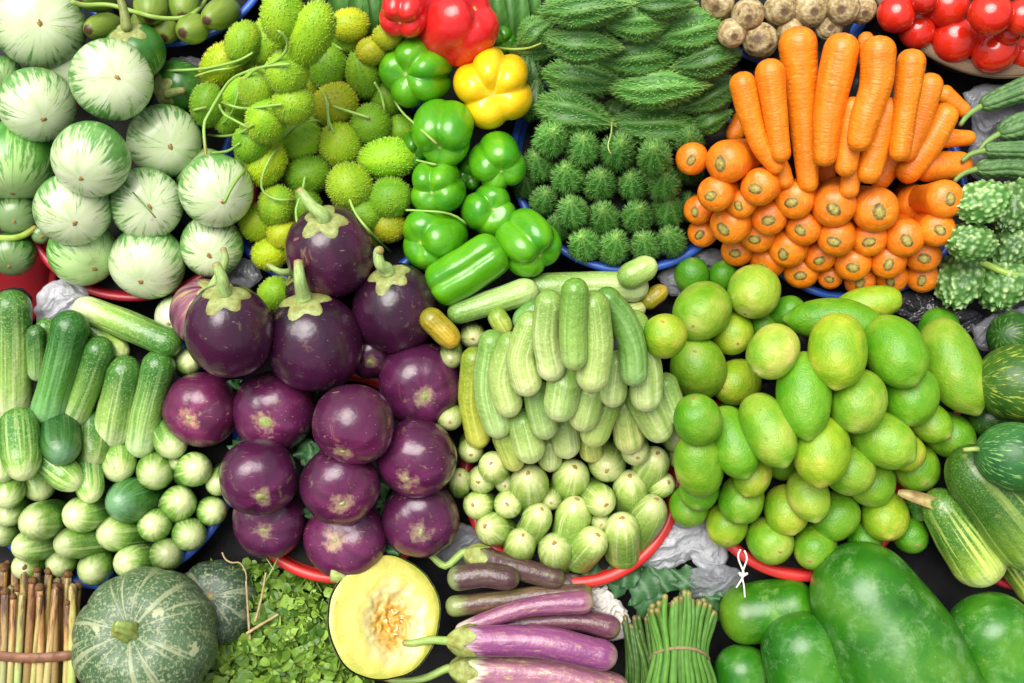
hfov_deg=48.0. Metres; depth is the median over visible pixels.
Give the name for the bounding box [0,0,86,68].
white eggplant
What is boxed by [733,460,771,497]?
lime
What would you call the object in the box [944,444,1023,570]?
cucumber
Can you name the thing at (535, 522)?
cucumber
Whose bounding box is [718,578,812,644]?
papaya
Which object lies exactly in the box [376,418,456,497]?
purple eggplant
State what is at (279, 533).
purple eggplant
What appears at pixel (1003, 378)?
melon
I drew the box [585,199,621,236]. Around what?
bitter gourd
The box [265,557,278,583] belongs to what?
green blade
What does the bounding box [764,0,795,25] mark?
tuber
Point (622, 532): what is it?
cucumber
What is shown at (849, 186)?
carrot
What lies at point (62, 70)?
white eggplant
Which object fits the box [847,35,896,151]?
carrot
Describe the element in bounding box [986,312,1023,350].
melon
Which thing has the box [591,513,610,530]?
cucumber
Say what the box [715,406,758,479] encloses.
lime
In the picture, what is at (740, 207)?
carrot
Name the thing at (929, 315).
lime
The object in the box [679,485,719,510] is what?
lime
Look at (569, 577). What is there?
long eggplant
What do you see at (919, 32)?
tomato
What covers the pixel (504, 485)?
cucumber
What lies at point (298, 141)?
spiny gourd
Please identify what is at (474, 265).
bell pepper
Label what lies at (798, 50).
carrot
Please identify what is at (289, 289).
purple eggplant
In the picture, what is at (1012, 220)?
bitter gourd
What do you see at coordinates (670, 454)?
cucumber
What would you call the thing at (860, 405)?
lime
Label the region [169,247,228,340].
purple eggplant
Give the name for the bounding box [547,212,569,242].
bitter gourd
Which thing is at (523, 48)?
loose stem
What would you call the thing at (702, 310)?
lime
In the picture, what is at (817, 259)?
carrot
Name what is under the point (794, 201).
carrot
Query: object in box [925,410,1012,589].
plastic bowl
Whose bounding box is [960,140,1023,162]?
ridge gourd
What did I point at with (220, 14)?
guava
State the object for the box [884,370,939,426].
lime
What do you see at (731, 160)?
carrot
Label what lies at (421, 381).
purple eggplant
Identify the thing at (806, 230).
carrot
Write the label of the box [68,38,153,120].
white eggplant
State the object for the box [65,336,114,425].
cucumber
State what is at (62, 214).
white eggplant
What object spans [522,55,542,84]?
bitter gourd
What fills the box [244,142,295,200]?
spiny gourd
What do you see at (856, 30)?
plastic bowl
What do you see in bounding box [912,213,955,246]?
carrot
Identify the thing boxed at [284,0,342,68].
spiny gourd
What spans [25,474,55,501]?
cucumber
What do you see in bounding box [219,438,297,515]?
purple eggplant
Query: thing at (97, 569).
cucumber
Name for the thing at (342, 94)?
spiny gourd
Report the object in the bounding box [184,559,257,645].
pumpkin
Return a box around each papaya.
[714,644,767,682]
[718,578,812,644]
[761,611,842,682]
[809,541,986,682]
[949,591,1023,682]
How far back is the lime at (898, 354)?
1.05 m
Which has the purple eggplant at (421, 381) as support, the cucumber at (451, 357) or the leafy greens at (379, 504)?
the cucumber at (451, 357)
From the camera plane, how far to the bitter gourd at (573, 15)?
1.02 m
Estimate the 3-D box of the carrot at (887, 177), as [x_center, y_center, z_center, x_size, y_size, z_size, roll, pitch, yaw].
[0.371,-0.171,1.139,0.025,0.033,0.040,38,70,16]
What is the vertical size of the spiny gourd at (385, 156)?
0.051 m
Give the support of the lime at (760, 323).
on the ground sheet
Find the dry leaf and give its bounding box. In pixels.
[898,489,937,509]
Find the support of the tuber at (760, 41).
in the plastic bowl at (856, 30)
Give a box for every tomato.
[876,0,916,32]
[898,13,935,48]
[911,0,937,13]
[925,0,970,26]
[931,18,978,62]
[967,0,1013,35]
[970,35,1019,72]
[993,30,1021,45]
[1006,0,1023,35]
[1013,38,1023,66]
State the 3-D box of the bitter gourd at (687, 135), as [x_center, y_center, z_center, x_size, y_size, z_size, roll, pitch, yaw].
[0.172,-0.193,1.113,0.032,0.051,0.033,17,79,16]
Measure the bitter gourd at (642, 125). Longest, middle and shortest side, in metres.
0.109 x 0.050 x 0.050 m
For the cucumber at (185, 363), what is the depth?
1.14 m
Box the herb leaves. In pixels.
[201,557,374,682]
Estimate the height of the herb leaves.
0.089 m
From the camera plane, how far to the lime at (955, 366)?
1.09 m
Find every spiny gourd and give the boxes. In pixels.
[166,18,261,71]
[188,81,224,127]
[194,39,249,88]
[206,76,245,128]
[207,98,287,145]
[210,123,272,164]
[213,104,247,134]
[221,86,316,125]
[234,155,244,165]
[237,65,274,106]
[238,202,268,241]
[241,61,258,76]
[243,48,309,93]
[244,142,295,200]
[250,237,285,271]
[256,183,294,225]
[257,275,286,313]
[259,0,304,45]
[265,220,293,248]
[275,119,325,160]
[281,154,331,221]
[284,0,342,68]
[290,188,323,220]
[306,75,318,95]
[308,43,346,88]
[309,115,324,127]
[312,81,359,130]
[318,100,363,166]
[325,160,391,252]
[331,38,361,54]
[333,102,392,144]
[334,7,371,42]
[344,49,385,110]
[351,200,380,230]
[354,36,388,66]
[355,136,436,179]
[367,175,470,231]
[368,82,401,116]
[371,24,403,50]
[371,235,381,247]
[372,216,404,243]
[386,100,437,144]
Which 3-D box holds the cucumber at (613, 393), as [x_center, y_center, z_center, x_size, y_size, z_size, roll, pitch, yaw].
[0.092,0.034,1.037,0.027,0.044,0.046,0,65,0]
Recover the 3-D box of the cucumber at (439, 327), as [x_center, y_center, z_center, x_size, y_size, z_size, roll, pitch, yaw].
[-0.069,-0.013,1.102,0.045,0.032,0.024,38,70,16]
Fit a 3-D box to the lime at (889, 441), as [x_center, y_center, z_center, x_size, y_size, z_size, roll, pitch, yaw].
[0.350,0.092,1.085,0.059,0.050,0.059,0,65,0]
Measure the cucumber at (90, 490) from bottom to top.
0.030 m
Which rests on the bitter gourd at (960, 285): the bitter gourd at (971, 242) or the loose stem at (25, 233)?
the bitter gourd at (971, 242)
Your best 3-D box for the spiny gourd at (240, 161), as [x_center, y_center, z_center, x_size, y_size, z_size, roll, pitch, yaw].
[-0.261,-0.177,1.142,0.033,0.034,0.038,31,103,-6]
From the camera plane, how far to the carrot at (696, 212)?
1.12 m
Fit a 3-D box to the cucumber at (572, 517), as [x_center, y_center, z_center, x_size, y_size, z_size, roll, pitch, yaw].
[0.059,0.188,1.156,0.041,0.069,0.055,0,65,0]
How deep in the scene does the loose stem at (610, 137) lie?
1.11 m
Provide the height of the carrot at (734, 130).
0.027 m
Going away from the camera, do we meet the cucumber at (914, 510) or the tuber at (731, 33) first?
the tuber at (731, 33)
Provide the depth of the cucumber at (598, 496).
1.13 m
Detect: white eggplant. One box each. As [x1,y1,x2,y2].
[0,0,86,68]
[0,55,21,84]
[0,67,76,142]
[0,121,54,198]
[0,198,35,233]
[0,233,36,275]
[30,225,48,243]
[32,175,111,245]
[46,228,115,285]
[49,58,72,80]
[50,121,131,197]
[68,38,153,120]
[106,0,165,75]
[108,233,185,298]
[109,167,183,236]
[126,104,201,177]
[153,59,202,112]
[154,294,174,327]
[175,148,223,183]
[178,153,253,227]
[180,220,243,277]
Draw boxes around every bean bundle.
[622,615,651,682]
[645,589,717,682]
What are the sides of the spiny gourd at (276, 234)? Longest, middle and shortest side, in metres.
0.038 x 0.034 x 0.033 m
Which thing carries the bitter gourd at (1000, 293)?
on the ground sheet
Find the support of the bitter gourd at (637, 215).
in the plastic bowl at (523, 131)
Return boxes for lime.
[643,314,687,358]
[669,487,708,527]
[670,339,727,397]
[672,281,731,340]
[673,393,722,445]
[673,438,723,496]
[674,257,708,290]
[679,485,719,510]
[706,504,747,546]
[709,260,736,290]
[710,309,753,354]
[715,359,761,404]
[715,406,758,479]
[718,403,738,409]
[718,477,764,524]
[727,264,780,318]
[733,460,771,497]
[738,392,797,468]
[745,516,794,564]
[746,323,799,379]
[750,315,774,334]
[763,484,807,535]
[769,295,803,325]
[772,461,795,480]
[775,351,831,441]
[782,298,879,336]
[786,471,830,522]
[793,417,850,488]
[793,523,837,569]
[807,313,867,390]
[812,491,860,541]
[830,369,887,433]
[830,444,876,495]
[846,520,882,544]
[849,412,917,469]
[851,466,895,506]
[861,493,909,541]
[864,315,929,388]
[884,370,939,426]
[893,444,940,491]
[893,515,928,553]
[898,436,925,471]
[910,405,953,443]
[917,307,959,330]
[920,317,984,415]
[924,411,976,457]
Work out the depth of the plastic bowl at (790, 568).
1.16 m
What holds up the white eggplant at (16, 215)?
in the plastic bowl at (108, 287)
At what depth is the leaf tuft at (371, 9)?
1.15 m
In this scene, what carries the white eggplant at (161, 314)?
on the ground sheet
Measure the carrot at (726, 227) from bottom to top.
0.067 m
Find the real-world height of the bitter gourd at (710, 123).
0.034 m
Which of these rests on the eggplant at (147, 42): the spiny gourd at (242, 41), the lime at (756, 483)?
the spiny gourd at (242, 41)
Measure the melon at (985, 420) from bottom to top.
0.039 m
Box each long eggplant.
[383,656,627,682]
[402,623,617,670]
[429,543,564,588]
[445,584,592,616]
[447,562,519,590]
[455,590,593,628]
[500,610,620,639]
[563,573,581,583]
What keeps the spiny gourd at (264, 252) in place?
in the plastic bowl at (396, 254)
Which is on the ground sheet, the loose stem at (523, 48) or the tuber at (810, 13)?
the tuber at (810, 13)
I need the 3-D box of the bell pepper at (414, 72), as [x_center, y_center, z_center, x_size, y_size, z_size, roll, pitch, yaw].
[-0.095,-0.267,1.139,0.074,0.076,0.074,0,65,0]
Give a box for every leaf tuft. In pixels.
[309,0,382,37]
[489,0,540,53]
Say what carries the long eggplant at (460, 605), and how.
on the ground sheet
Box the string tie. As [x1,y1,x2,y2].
[736,549,747,596]
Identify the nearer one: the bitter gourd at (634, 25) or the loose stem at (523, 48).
the bitter gourd at (634, 25)
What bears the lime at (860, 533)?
in the plastic bowl at (790, 568)
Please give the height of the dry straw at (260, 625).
0.005 m
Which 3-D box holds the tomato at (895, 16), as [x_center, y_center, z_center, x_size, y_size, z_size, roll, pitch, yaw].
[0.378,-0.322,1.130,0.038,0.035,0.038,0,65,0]
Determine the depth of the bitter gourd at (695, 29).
1.05 m
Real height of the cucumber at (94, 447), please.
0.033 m
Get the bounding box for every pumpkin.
[71,567,217,682]
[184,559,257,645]
[326,554,440,680]
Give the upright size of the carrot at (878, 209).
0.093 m
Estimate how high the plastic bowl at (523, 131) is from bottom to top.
0.104 m
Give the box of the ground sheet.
[0,0,1023,682]
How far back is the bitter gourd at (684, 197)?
1.14 m
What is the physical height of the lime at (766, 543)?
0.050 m
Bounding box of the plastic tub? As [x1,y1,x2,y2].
[0,242,56,322]
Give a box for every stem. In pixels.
[0,225,36,240]
[70,0,207,20]
[132,192,155,217]
[202,18,288,154]
[223,167,246,202]
[496,42,541,49]
[607,122,612,153]
[980,261,1018,275]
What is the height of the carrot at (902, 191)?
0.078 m
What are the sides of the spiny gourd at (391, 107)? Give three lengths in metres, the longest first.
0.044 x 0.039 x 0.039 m
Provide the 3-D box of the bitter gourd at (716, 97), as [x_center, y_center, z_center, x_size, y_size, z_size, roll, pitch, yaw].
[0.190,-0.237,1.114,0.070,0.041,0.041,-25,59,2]
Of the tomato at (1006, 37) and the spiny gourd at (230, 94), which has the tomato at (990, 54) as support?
the tomato at (1006, 37)
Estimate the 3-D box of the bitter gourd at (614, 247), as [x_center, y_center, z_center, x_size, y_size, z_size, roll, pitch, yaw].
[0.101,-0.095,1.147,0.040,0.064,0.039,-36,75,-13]
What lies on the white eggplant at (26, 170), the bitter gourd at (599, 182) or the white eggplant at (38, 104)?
the white eggplant at (38, 104)
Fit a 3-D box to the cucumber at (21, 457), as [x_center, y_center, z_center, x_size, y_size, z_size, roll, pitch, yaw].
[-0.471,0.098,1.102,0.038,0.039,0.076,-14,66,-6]
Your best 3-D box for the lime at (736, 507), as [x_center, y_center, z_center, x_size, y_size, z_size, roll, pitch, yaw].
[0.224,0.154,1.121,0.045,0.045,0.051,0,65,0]
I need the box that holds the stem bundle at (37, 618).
[0,560,82,682]
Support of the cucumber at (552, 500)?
in the plastic bowl at (605, 576)
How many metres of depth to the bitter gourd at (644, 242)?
1.13 m
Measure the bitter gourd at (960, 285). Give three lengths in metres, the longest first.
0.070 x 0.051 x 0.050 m
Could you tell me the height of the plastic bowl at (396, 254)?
0.104 m
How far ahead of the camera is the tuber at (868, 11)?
1.14 m
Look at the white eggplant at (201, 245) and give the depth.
1.12 m
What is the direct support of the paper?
on the ground sheet
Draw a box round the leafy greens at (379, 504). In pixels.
[374,495,400,555]
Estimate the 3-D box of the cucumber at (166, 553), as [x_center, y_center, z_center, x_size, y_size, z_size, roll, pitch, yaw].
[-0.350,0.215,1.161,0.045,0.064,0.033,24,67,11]
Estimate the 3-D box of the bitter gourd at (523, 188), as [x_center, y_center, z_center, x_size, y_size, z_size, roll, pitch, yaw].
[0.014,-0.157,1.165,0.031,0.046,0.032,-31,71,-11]
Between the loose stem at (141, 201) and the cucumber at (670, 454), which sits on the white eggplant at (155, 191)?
the loose stem at (141, 201)
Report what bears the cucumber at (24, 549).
in the plastic bowl at (215, 454)
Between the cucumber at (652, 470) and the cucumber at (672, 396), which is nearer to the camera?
the cucumber at (672, 396)
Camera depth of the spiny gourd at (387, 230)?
1.13 m
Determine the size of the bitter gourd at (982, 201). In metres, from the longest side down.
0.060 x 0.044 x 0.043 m
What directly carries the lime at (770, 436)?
on the lime at (738, 459)
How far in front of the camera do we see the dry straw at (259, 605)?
1.14 m
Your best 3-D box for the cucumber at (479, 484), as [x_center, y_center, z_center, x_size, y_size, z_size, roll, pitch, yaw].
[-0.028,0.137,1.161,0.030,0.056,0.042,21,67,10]
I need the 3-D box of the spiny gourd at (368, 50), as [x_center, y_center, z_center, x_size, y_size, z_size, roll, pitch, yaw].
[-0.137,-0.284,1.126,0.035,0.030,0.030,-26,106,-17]
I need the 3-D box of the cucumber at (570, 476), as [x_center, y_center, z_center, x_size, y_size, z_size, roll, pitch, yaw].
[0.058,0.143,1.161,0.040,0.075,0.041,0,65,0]
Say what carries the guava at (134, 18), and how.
in the plastic bowl at (246, 6)
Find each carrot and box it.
[675,142,707,174]
[684,195,713,224]
[687,218,715,246]
[697,176,741,211]
[706,138,761,182]
[710,208,752,243]
[721,241,753,266]
[726,113,744,138]
[727,189,756,218]
[729,71,784,173]
[740,167,780,205]
[741,228,775,252]
[750,250,784,276]
[751,200,786,235]
[755,58,790,162]
[768,227,809,266]
[774,178,820,218]
[777,161,793,188]
[778,26,818,192]
[783,260,818,288]
[785,210,821,245]
[804,241,835,271]
[812,32,859,166]
[812,175,856,226]
[817,218,856,256]
[817,265,842,288]
[819,163,835,183]
[834,96,859,176]
[834,248,871,280]
[839,170,860,198]
[844,270,875,291]
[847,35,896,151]
[852,185,899,232]
[853,226,887,255]
[857,32,872,48]
[857,97,892,183]
[871,153,898,187]
[871,246,906,278]
[876,265,908,290]
[886,214,924,256]
[889,48,925,161]
[893,182,918,217]
[896,103,958,183]
[905,73,943,161]
[907,243,942,271]
[907,266,937,292]
[908,180,962,217]
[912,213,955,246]
[919,151,972,181]
[939,85,970,117]
[944,129,975,147]
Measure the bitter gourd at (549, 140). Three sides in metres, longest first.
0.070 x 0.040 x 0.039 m
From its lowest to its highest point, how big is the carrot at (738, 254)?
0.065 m
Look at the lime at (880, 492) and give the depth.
1.11 m
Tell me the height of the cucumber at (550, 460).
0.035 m
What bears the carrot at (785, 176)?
on the carrot at (760, 186)
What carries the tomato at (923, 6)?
on the tomato at (919, 32)
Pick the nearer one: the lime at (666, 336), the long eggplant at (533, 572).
the lime at (666, 336)
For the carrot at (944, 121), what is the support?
on the carrot at (902, 191)
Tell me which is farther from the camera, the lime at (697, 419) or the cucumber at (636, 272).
the cucumber at (636, 272)
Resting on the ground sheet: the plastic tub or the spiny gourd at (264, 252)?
the plastic tub
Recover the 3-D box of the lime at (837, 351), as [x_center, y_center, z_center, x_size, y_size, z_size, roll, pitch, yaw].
[0.297,0.010,1.048,0.054,0.054,0.072,0,65,0]
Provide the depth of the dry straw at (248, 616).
1.14 m
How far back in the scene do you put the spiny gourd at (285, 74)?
1.04 m
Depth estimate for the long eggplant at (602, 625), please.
1.14 m
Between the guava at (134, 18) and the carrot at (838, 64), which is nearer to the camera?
the carrot at (838, 64)
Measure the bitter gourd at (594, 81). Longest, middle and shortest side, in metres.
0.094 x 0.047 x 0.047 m
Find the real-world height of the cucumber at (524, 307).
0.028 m
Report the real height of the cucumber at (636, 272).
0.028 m
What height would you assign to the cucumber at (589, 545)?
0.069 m
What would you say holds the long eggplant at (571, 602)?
on the long eggplant at (602, 625)
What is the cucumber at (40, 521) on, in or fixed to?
in the plastic bowl at (215, 454)
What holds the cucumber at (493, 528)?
in the plastic bowl at (605, 576)
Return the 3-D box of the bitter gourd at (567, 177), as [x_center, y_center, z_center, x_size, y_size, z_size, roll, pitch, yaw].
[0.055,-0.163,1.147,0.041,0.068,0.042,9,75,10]
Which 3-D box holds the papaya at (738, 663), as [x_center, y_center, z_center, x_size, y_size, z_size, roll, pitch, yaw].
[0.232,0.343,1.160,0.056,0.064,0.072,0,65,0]
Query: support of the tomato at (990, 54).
in the wooden basket
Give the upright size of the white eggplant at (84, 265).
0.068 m
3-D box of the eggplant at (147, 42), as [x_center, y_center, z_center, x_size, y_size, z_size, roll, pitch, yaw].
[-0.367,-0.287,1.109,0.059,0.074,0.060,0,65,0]
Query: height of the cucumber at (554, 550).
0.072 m
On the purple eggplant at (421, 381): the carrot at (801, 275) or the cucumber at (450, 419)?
the cucumber at (450, 419)
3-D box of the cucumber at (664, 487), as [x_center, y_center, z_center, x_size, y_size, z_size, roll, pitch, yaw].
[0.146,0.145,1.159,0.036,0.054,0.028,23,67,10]
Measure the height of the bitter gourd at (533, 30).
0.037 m
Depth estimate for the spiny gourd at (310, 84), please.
1.15 m
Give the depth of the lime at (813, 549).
1.12 m
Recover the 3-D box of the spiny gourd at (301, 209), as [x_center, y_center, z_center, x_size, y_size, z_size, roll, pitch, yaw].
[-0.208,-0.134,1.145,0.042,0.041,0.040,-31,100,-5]
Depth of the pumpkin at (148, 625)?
1.07 m
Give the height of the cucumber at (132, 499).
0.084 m
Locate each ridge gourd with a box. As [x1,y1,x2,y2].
[953,157,1023,182]
[958,75,1023,126]
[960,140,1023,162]
[978,111,1023,148]
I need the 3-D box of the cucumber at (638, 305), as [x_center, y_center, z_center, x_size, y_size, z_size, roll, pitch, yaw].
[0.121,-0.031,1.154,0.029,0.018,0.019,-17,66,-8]
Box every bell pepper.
[378,36,453,107]
[379,0,427,37]
[403,131,425,168]
[403,209,468,270]
[410,160,465,211]
[411,99,473,165]
[418,0,499,66]
[425,233,509,305]
[453,46,532,129]
[457,153,480,190]
[460,185,515,235]
[468,131,526,188]
[493,25,516,54]
[495,208,561,277]
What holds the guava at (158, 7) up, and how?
in the plastic bowl at (246, 6)
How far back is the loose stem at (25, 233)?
1.14 m
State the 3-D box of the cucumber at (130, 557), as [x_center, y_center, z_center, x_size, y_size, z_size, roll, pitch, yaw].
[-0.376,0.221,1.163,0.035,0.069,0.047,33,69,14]
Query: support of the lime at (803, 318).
on the ground sheet
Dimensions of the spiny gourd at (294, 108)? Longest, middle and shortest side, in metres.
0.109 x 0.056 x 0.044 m
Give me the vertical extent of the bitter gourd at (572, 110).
0.050 m
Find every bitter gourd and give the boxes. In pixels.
[508,41,554,64]
[510,175,539,200]
[516,14,553,49]
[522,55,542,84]
[522,78,546,122]
[523,146,555,185]
[528,185,558,217]
[530,119,568,159]
[531,87,618,136]
[534,0,639,30]
[540,59,618,99]
[542,25,627,66]
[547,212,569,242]
[549,157,586,197]
[553,192,591,231]
[563,130,600,169]
[566,226,601,264]
[582,164,617,203]
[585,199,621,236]
[596,39,682,77]
[597,227,630,266]
[598,130,636,174]
[602,96,632,117]
[603,7,670,43]
[608,67,713,111]
[608,105,698,148]
[615,166,649,202]
[619,197,655,235]
[628,228,661,258]
[632,0,699,20]
[635,137,674,176]
[646,165,683,203]
[649,6,730,55]
[651,195,683,228]
[656,223,688,258]
[669,42,741,80]
[674,125,705,150]
[676,74,731,115]
[676,167,704,187]
[679,190,694,222]
[693,108,733,135]
[933,255,985,310]
[944,222,999,262]
[956,179,1013,224]
[978,258,1023,311]
[989,226,1023,265]
[992,177,1023,232]
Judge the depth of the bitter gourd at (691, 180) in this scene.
1.16 m
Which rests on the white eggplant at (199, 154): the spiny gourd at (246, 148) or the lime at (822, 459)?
the spiny gourd at (246, 148)
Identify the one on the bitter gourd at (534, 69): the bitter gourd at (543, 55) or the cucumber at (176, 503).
the bitter gourd at (543, 55)
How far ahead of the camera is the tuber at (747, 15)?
1.03 m
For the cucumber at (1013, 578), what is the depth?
1.15 m
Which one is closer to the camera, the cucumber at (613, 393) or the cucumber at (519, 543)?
the cucumber at (613, 393)
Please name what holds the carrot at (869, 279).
in the plastic bowl at (816, 288)
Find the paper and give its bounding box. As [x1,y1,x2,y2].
[591,584,631,641]
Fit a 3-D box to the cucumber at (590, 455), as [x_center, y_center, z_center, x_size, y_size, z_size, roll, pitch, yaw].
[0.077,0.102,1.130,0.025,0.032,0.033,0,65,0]
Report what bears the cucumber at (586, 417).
on the cucumber at (598, 434)
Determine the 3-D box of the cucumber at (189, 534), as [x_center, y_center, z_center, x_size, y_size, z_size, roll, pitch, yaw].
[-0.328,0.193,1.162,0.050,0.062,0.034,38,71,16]
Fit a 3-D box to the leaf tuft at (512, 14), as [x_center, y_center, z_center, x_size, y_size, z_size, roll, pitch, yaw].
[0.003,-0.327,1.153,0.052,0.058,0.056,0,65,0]
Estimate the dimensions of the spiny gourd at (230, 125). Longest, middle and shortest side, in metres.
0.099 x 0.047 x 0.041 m
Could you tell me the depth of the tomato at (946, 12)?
1.12 m
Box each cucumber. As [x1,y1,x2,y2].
[0,290,33,417]
[0,407,42,480]
[0,461,12,482]
[0,479,25,508]
[0,496,31,525]
[0,524,19,546]
[11,532,54,561]
[11,557,45,578]
[18,499,66,540]
[25,325,46,380]
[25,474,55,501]
[31,310,89,423]
[35,318,51,338]
[36,457,83,491]
[40,413,81,465]
[45,552,78,576]
[53,528,116,558]
[61,493,109,532]
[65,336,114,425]
[72,296,182,356]
[75,456,104,503]
[77,552,114,585]
[79,408,108,463]
[88,325,129,358]
[95,355,140,445]
[96,516,148,551]
[101,443,136,481]
[105,476,168,522]
[113,543,152,575]
[125,352,175,457]
[136,450,173,489]
[137,508,172,541]
[149,538,183,569]
[152,417,187,458]
[158,485,196,523]
[168,450,187,469]
[170,516,206,550]
[173,452,212,487]
[174,348,200,376]
[195,496,226,525]
[205,462,221,495]
[419,307,460,348]
[438,404,461,430]
[440,343,462,368]
[447,278,538,323]
[448,468,470,497]
[458,347,490,448]
[458,433,483,462]
[460,321,484,347]
[463,491,495,519]
[469,465,495,493]
[473,330,509,438]
[475,512,516,547]
[478,451,511,484]
[488,308,512,333]
[488,331,522,417]
[492,434,523,471]
[494,491,521,518]
[495,471,512,491]
[503,527,535,559]
[505,310,541,396]
[509,408,544,463]
[509,464,548,515]
[512,299,534,325]
[516,503,551,547]
[523,381,558,439]
[528,271,648,301]
[532,290,565,381]
[538,438,562,471]
[538,532,571,572]
[542,484,561,509]
[544,368,580,421]
[550,458,589,500]
[551,420,579,458]
[552,496,591,543]
[559,278,588,370]
[569,388,602,431]
[569,526,607,573]
[576,290,613,393]
[579,437,602,462]
[580,404,619,447]
[580,477,615,516]
[588,439,625,481]
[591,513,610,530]
[598,286,647,386]
[600,350,627,407]
[604,511,640,568]
[612,401,644,454]
[612,469,647,512]
[617,256,657,288]
[620,437,649,465]
[625,389,673,442]
[628,301,645,313]
[628,494,667,551]
[629,309,662,412]
[630,446,669,493]
[640,284,667,309]
[649,473,675,497]
[661,427,679,452]
[662,372,682,423]
[664,448,673,466]
[905,499,923,520]
[921,488,1006,587]
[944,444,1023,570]
[1003,566,1023,601]
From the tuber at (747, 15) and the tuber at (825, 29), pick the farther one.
the tuber at (825, 29)
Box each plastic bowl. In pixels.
[7,341,240,588]
[28,93,258,301]
[88,0,257,46]
[221,98,419,278]
[240,373,446,583]
[461,444,679,587]
[512,84,730,270]
[705,378,907,581]
[735,0,866,63]
[778,147,967,297]
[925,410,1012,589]
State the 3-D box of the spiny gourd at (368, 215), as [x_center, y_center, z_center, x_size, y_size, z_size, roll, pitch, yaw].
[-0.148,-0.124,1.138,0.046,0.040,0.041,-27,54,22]
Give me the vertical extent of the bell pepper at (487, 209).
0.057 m
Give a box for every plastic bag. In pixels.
[33,279,89,322]
[641,520,728,571]
[894,290,984,334]
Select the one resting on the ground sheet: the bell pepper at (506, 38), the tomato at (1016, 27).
the bell pepper at (506, 38)
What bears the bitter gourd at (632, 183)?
in the plastic bowl at (523, 131)
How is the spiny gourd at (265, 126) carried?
on the spiny gourd at (202, 98)
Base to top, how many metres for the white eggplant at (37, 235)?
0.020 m
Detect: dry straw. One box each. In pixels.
[222,552,246,580]
[245,581,250,639]
[246,614,278,634]
[254,572,266,621]
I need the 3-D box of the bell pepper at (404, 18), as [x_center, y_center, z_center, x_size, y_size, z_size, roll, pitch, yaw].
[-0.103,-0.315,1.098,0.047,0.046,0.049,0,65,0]
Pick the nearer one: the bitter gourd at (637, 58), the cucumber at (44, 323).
the bitter gourd at (637, 58)
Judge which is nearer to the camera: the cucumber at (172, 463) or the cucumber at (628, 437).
the cucumber at (628, 437)
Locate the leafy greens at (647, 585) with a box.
[581,563,722,621]
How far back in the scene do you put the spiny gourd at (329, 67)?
1.13 m
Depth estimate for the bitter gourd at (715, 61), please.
1.06 m
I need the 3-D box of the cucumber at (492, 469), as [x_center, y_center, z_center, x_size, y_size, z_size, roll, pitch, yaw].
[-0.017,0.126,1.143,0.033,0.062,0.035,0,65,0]
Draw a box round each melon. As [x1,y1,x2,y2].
[962,422,1023,491]
[968,409,1010,434]
[982,344,1023,421]
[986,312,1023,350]
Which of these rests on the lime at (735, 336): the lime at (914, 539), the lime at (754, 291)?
the lime at (754, 291)
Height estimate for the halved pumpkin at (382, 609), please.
0.077 m
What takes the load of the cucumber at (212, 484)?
in the plastic bowl at (215, 454)
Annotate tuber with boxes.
[701,0,734,18]
[717,18,746,47]
[731,0,764,30]
[742,22,777,58]
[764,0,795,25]
[776,17,802,38]
[794,0,827,27]
[814,16,842,40]
[827,0,860,25]
[853,0,876,24]
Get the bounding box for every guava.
[76,0,117,12]
[83,12,119,39]
[130,14,152,26]
[133,0,168,24]
[152,15,177,43]
[168,0,200,21]
[175,13,209,44]
[201,0,239,29]
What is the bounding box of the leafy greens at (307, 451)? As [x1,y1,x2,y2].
[227,379,389,518]
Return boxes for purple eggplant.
[162,372,236,447]
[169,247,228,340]
[184,261,273,377]
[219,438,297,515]
[232,494,305,558]
[233,370,315,450]
[266,263,339,299]
[267,259,362,391]
[284,187,374,297]
[299,451,379,524]
[303,506,386,576]
[312,384,393,464]
[352,246,437,353]
[355,341,389,378]
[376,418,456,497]
[378,342,458,422]
[381,487,459,557]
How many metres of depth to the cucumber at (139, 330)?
1.11 m
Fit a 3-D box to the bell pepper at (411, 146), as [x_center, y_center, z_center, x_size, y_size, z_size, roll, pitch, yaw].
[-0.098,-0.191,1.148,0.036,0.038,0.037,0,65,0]
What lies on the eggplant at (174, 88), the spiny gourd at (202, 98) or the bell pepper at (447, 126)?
the spiny gourd at (202, 98)
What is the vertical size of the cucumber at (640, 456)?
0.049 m
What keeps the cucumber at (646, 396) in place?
on the cucumber at (656, 425)
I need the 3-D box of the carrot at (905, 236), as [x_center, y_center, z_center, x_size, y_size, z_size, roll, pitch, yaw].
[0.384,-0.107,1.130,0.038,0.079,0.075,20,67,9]
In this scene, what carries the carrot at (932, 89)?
on the carrot at (944, 121)
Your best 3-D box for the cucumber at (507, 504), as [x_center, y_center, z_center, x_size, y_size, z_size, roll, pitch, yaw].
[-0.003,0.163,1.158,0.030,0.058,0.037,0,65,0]
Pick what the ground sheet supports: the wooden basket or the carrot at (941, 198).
the wooden basket
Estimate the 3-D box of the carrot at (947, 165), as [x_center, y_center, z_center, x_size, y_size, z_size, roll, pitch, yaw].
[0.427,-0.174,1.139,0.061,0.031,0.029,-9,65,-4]
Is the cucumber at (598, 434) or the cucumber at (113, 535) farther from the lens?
the cucumber at (113, 535)
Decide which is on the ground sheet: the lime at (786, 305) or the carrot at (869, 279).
the lime at (786, 305)
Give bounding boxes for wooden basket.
[875,0,1023,78]
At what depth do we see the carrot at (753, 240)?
1.11 m
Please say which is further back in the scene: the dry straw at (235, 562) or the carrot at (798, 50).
the dry straw at (235, 562)
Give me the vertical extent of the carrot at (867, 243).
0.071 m
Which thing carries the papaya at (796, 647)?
on the ground sheet

